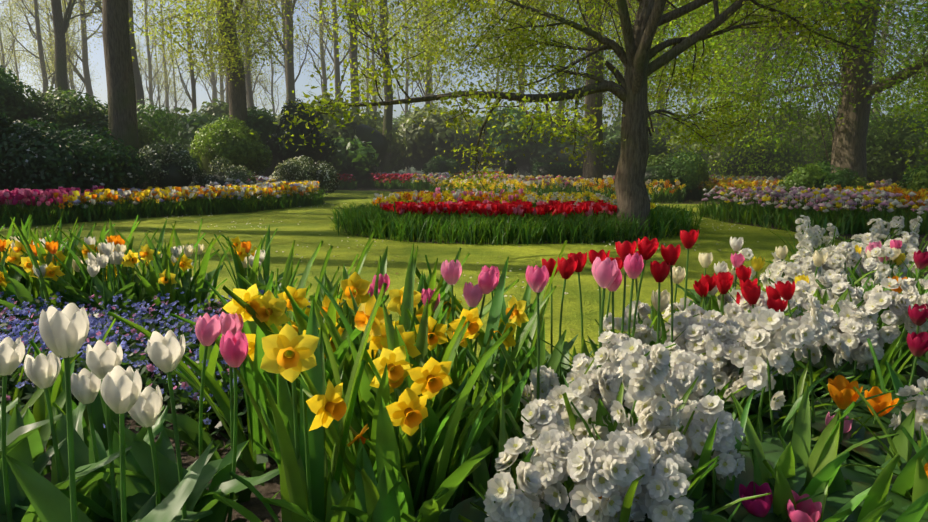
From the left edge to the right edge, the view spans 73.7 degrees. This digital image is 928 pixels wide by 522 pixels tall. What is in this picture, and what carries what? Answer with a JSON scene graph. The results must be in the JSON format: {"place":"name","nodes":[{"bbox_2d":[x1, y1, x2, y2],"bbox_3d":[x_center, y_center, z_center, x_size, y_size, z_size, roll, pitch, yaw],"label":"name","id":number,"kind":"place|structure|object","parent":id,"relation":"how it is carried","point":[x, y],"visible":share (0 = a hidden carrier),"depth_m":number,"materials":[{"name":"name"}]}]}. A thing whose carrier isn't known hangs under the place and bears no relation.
{"place":"outdoors","nodes":[
{"label":"outdoors","id":0,"kind":"place"},
{"bbox_2d":[0,0,99,94],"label":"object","id":1,"kind":"object","parent":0,"point":[38,38],"depth_m":48.78,"materials":[{"name":"green plant"}]},
{"bbox_2d":[25,0,97,93],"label":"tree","id":2,"kind":"object","parent":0,"point":[70,81],"depth_m":63.60,"materials":[{"name":"green plant"}]},
{"bbox_2d":[51,0,136,93],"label":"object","id":3,"kind":"object","parent":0,"point":[60,23],"depth_m":26.90,"materials":[{"name":"wood"}]},
{"bbox_2d":[133,0,183,110],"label":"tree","id":4,"kind":"object","parent":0,"point":[151,78],"depth_m":68.90,"materials":[{"name":"green plant"}]},
{"bbox_2d":[133,0,190,112],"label":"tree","id":5,"kind":"object","parent":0,"point":[167,100],"depth_m":77.24,"materials":[{"name":"green plant"}]},
{"bbox_2d":[133,0,223,115],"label":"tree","id":6,"kind":"object","parent":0,"point":[193,88],"depth_m":41.63,"materials":[{"name":"green plant"}]},
{"bbox_2d":[179,0,234,102],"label":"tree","id":7,"kind":"object","parent":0,"point":[214,88],"depth_m":71.96,"materials":[{"name":"green plant"}]},
{"bbox_2d":[101,0,319,88],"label":"canopy","id":8,"kind":"object","parent":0,"point":[182,18],"depth_m":19.68,"materials":[{"name":"green plant"}]},
{"bbox_2d":[194,0,241,104],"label":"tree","id":9,"kind":"object","parent":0,"point":[222,87],"depth_m":79.43,"materials":[{"name":"green plant"}]},
{"bbox_2d":[199,0,269,103],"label":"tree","id":10,"kind":"object","parent":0,"point":[226,86],"depth_m":48.14,"materials":[{"name":"plant"}]},
{"bbox_2d":[218,3,284,110],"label":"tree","id":11,"kind":"object","parent":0,"point":[251,67],"depth_m":68.27,"materials":[{"name":"green plant"}]},
{"bbox_2d":[243,0,295,104],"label":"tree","id":12,"kind":"object","parent":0,"point":[290,81],"depth_m":37.31,"materials":[{"name":"wood"}]},
{"bbox_2d":[237,0,331,101],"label":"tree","id":13,"kind":"object","parent":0,"point":[303,63],"depth_m":48.92,"materials":[{"name":"green plant"}]},
{"bbox_2d":[293,0,344,97],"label":"tree","id":14,"kind":"object","parent":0,"point":[324,78],"depth_m":60.65,"materials":[{"name":"green plant"}]},
{"bbox_2d":[296,0,379,119],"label":"tree","id":15,"kind":"object","parent":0,"point":[336,62],"depth_m":50.90,"materials":[{"name":"green plant"}]},
{"bbox_2d":[341,0,404,112],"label":"tree","id":16,"kind":"object","parent":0,"point":[374,99],"depth_m":57.21,"materials":[{"name":"green plant"}]},
{"bbox_2d":[339,0,407,111],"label":"tree","id":17,"kind":"object","parent":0,"point":[368,64],"depth_m":60.56,"materials":[{"name":"green plant"}]},
{"bbox_2d":[398,2,462,102],"bbox_3d":[-3.180,-20.405,48.098,7.120,27.525,7.468,4,10,24],"label":"tree","id":18,"kind":"object","parent":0,"point":[421,61],"depth_m":48.96,"materials":[{"name":"green plant"}]},
{"bbox_2d":[389,0,472,104],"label":"tree","id":19,"kind":"object","parent":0,"point":[426,90],"depth_m":43.49,"materials":[{"name":"green plant"}]},
{"bbox_2d":[0,0,926,126],"label":"sky","id":20,"kind":"structure","parent":0,"point":[201,94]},
{"bbox_2d":[0,167,927,521],"bbox_3d":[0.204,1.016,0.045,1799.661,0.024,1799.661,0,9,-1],"label":"ground","id":21,"kind":"structure","parent":0,"point":[310,231],"depth_m":6.96,"materials":[{"name":"green plant"}]},
{"bbox_2d":[0,9,34,96],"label":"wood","id":22,"kind":"object","parent":21,"relation":"on","point":[12,48],"depth_m":81.94,"materials":[{"name":"green plant"}]},
{"bbox_2d":[0,0,37,97],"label":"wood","id":23,"kind":"object","parent":21,"relation":"on","point":[12,39],"depth_m":67.82,"materials":[{"name":"green plant"}]},
{"bbox_2d":[0,0,38,96],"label":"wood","id":24,"kind":"object","parent":21,"relation":"on","point":[10,39],"depth_m":76.14,"materials":[{"name":"green plant"}]},
{"bbox_2d":[0,0,39,52],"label":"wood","id":25,"kind":"object","parent":21,"relation":"on","point":[12,17],"depth_m":26.48,"materials":[{"name":"green plant"}]},
{"bbox_2d":[0,0,101,84],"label":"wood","id":26,"kind":"object","parent":21,"relation":"on","point":[41,36],"depth_m":55.16,"materials":[{"name":"green plant"}]},
{"bbox_2d":[12,0,93,93],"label":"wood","id":27,"kind":"object","parent":21,"relation":"on","point":[44,55],"depth_m":67.37,"materials":[{"name":"green plant"}]},
{"bbox_2d":[8,0,100,99],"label":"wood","id":28,"kind":"object","parent":21,"relation":"on","point":[23,54],"depth_m":60.19,"materials":[{"name":"green plant"}]},
{"bbox_2d":[12,0,139,103],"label":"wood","id":29,"kind":"object","parent":21,"relation":"on","point":[86,79],"depth_m":51.65,"materials":[{"name":"green plant"}]},
{"bbox_2d":[31,0,178,121],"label":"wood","id":30,"kind":"object","parent":21,"relation":"on","point":[139,90],"depth_m":32.61,"materials":[{"name":"brown wood"}]},
{"bbox_2d":[102,0,146,189],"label":"trunk","id":31,"kind":"object","parent":21,"relation":"on","point":[122,112],"visible":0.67,"depth_m":14.46,"materials":[{"name":"wood"}]},
{"bbox_2d":[135,36,158,112],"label":"tree","id":32,"kind":"object","parent":21,"relation":"on","point":[144,68],"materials":[{"name":"wood"}]},
{"bbox_2d":[134,14,177,112],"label":"tree","id":33,"kind":"object","parent":21,"relation":"on","point":[155,61],"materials":[{"name":"green plant"}]},
{"bbox_2d":[153,0,198,114],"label":"tree","id":34,"kind":"object","parent":21,"relation":"on","point":[174,66],"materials":[{"name":"green plant"}]},
{"bbox_2d":[217,0,247,125],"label":"trunk","id":35,"kind":"object","parent":21,"relation":"on","point":[237,101],"visible":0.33,"depth_m":21.00,"materials":[{"name":"brown wood"}]},
{"bbox_2d":[210,13,265,103],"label":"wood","id":36,"kind":"object","parent":21,"relation":"on","point":[224,72],"depth_m":72.25,"materials":[{"name":"green plant"}]},
{"bbox_2d":[193,0,297,176],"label":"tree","id":37,"kind":"object","parent":21,"relation":"on","point":[249,93],"depth_m":42.32,"materials":[{"name":"green plant"}]},
{"bbox_2d":[224,1,278,108],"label":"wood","id":38,"kind":"object","parent":21,"relation":"on","point":[259,77],"depth_m":80.35,"materials":[{"name":"green plant"}]},
{"bbox_2d":[249,0,299,114],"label":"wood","id":39,"kind":"object","parent":21,"relation":"on","point":[269,70],"depth_m":74.74,"materials":[{"name":"green plant"}]},
{"bbox_2d":[292,0,373,177],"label":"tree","id":40,"kind":"object","parent":21,"relation":"on","point":[353,54],"depth_m":38.19,"materials":[{"name":"brown wood"}]},
{"bbox_2d":[357,2,400,111],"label":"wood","id":41,"kind":"object","parent":21,"relation":"on","point":[377,69],"depth_m":74.28,"materials":[{"name":"green plant"}]},
{"bbox_2d":[1,203,772,296],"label":"lawn daisies","id":42,"kind":"object","parent":21,"relation":"on","point":[464,275],"visible":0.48,"depth_m":7.79,"materials":[{"name":"white plant"}]},
{"bbox_2d":[334,0,460,173],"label":"tree","id":43,"kind":"object","parent":21,"relation":"on","point":[387,125],"depth_m":29.90,"materials":[{"name":"green plant"}]},
{"bbox_2d":[370,0,447,172],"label":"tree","id":44,"kind":"object","parent":21,"relation":"on","point":[405,112],"depth_m":64.22,"materials":[{"name":"green plant"}]},
{"bbox_2d":[404,0,458,106],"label":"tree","id":45,"kind":"object","parent":21,"relation":"on","point":[437,70],"depth_m":79.06,"materials":[{"name":"green plant"}]},
{"bbox_2d":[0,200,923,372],"bbox_3d":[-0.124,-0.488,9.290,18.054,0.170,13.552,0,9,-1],"label":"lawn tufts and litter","id":46,"kind":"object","parent":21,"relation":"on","point":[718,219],"visible":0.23,"depth_m":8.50,"materials":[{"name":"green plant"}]},
{"bbox_2d":[0,171,927,245],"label":"beds","id":47,"kind":"object","parent":21,"relation":"on","point":[475,226],"depth_m":10.14,"materials":[{"name":"multicoloured plant"}]},
{"bbox_2d":[0,214,927,521],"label":"flower leaves","id":48,"kind":"object","parent":21,"relation":"on","point":[470,426],"visible":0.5,"depth_m":1.67,"materials":[{"name":"green plant"}]},
{"bbox_2d":[0,215,927,521],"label":"flowers","id":49,"kind":"object","parent":48,"relation":"attached to","point":[606,469],"visible":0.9,"depth_m":1.72,"materials":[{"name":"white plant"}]},
{"bbox_2d":[0,65,927,206],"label":"shrubs","id":50,"kind":"object","parent":21,"relation":"on","point":[56,139],"visible":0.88,"depth_m":16.52,"materials":[{"name":"green plant"}]},
{"bbox_2d":[91,93,924,183],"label":"undergrowth","id":51,"kind":"object","parent":21,"relation":"on","point":[361,150],"visible":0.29,"depth_m":32.23,"materials":[{"name":"green plant"}]},
{"bbox_2d":[250,0,913,237],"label":"tree","id":52,"kind":"object","parent":21,"relation":"on","point":[522,127],"depth_m":8.14,"materials":[{"name":"green plant"}]},
{"bbox_2d":[286,0,702,135],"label":"foliage","id":53,"kind":"object","parent":52,"relation":"attached to","point":[532,3],"depth_m":10.22,"materials":[{"name":"green plant"}]},
{"bbox_2d":[582,0,613,182],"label":"trunk","id":54,"kind":"object","parent":21,"relation":"on","point":[590,171],"visible":0.44,"depth_m":18.72,"materials":[{"name":"brown wood"}]},
{"bbox_2d":[603,6,636,117],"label":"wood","id":55,"kind":"object","parent":21,"relation":"on","point":[606,92],"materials":[{"name":"brown wood"}]},
{"bbox_2d":[415,347,927,521],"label":"leaves","id":56,"kind":"object","parent":21,"relation":"on","point":[873,453],"visible":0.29,"depth_m":1.60,"materials":[{"name":"green plant"}]},
{"bbox_2d":[543,0,927,186],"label":"beech","id":57,"kind":"object","parent":21,"relation":"on","point":[849,145],"depth_m":14.73,"materials":[{"name":"green plant"}]},
{"bbox_2d":[654,0,927,160],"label":"tree","id":58,"kind":"object","parent":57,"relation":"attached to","point":[767,71],"depth_m":13.26,"materials":[{"name":"green plant"}]},
{"bbox_2d":[553,0,796,51],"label":"canopy","id":59,"kind":"object","parent":58,"relation":"on","point":[711,11],"depth_m":11.36,"materials":[{"name":"green plant"}]},
{"bbox_2d":[882,0,927,103],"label":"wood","id":60,"kind":"object","parent":21,"relation":"on","point":[905,34],"depth_m":46.93,"materials":[{"name":"green plant"}]},
{"bbox_2d":[463,0,535,170],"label":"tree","id":61,"kind":"object","parent":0,"point":[497,79],"depth_m":63.56,"materials":[{"name":"green plant"}]},
{"bbox_2d":[489,0,545,175],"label":"tree","id":62,"kind":"object","parent":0,"point":[521,172],"depth_m":44.91,"materials":[{"name":"green plant"}]},
{"bbox_2d":[494,1,604,138],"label":"tree","id":63,"kind":"object","parent":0,"point":[560,102],"depth_m":34.65,"materials":[{"name":"green plant"}]},
{"bbox_2d":[499,0,702,140],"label":"foliage","id":64,"kind":"object","parent":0,"point":[603,99],"depth_m":23.27,"materials":[{"name":"green plant"}]},
{"bbox_2d":[361,0,596,102],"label":"canopy","id":65,"kind":"object","parent":64,"relation":"attached to","point":[424,23],"depth_m":25.50,"materials":[{"name":"green plant"}]},
{"bbox_2d":[611,3,675,123],"bbox_3d":[11.269,-18.777,34.510,8.107,28.794,7.494,3,9,18],"label":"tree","id":66,"kind":"object","parent":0,"point":[660,115],"depth_m":35.50,"materials":[{"name":"brown wood"}]},
{"bbox_2d":[683,16,710,125],"bbox_3d":[23.193,-21.321,61.092,6.533,25.255,6.852,-4,10,-25],"label":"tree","id":67,"kind":"object","parent":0,"point":[691,87],"depth_m":61.95,"materials":[{"name":"green plant"}]},
{"bbox_2d":[568,0,927,131],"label":"beech","id":68,"kind":"object","parent":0,"point":[739,73],"depth_m":26.19,"materials":[{"name":"green plant"}]},
{"bbox_2d":[583,0,927,177],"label":"tree","id":69,"kind":"object","parent":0,"point":[787,142],"depth_m":19.71,"materials":[{"name":"green plant"}]},
{"bbox_2d":[840,0,915,112],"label":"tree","id":70,"kind":"object","parent":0,"point":[884,44],"depth_m":40.49,"materials":[{"name":"green plant"}]},
{"bbox_2d":[839,0,927,173],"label":"tree","id":71,"kind":"object","parent":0,"point":[907,50],"depth_m":12.09,"materials":[{"name":"green plant"}]}
]}

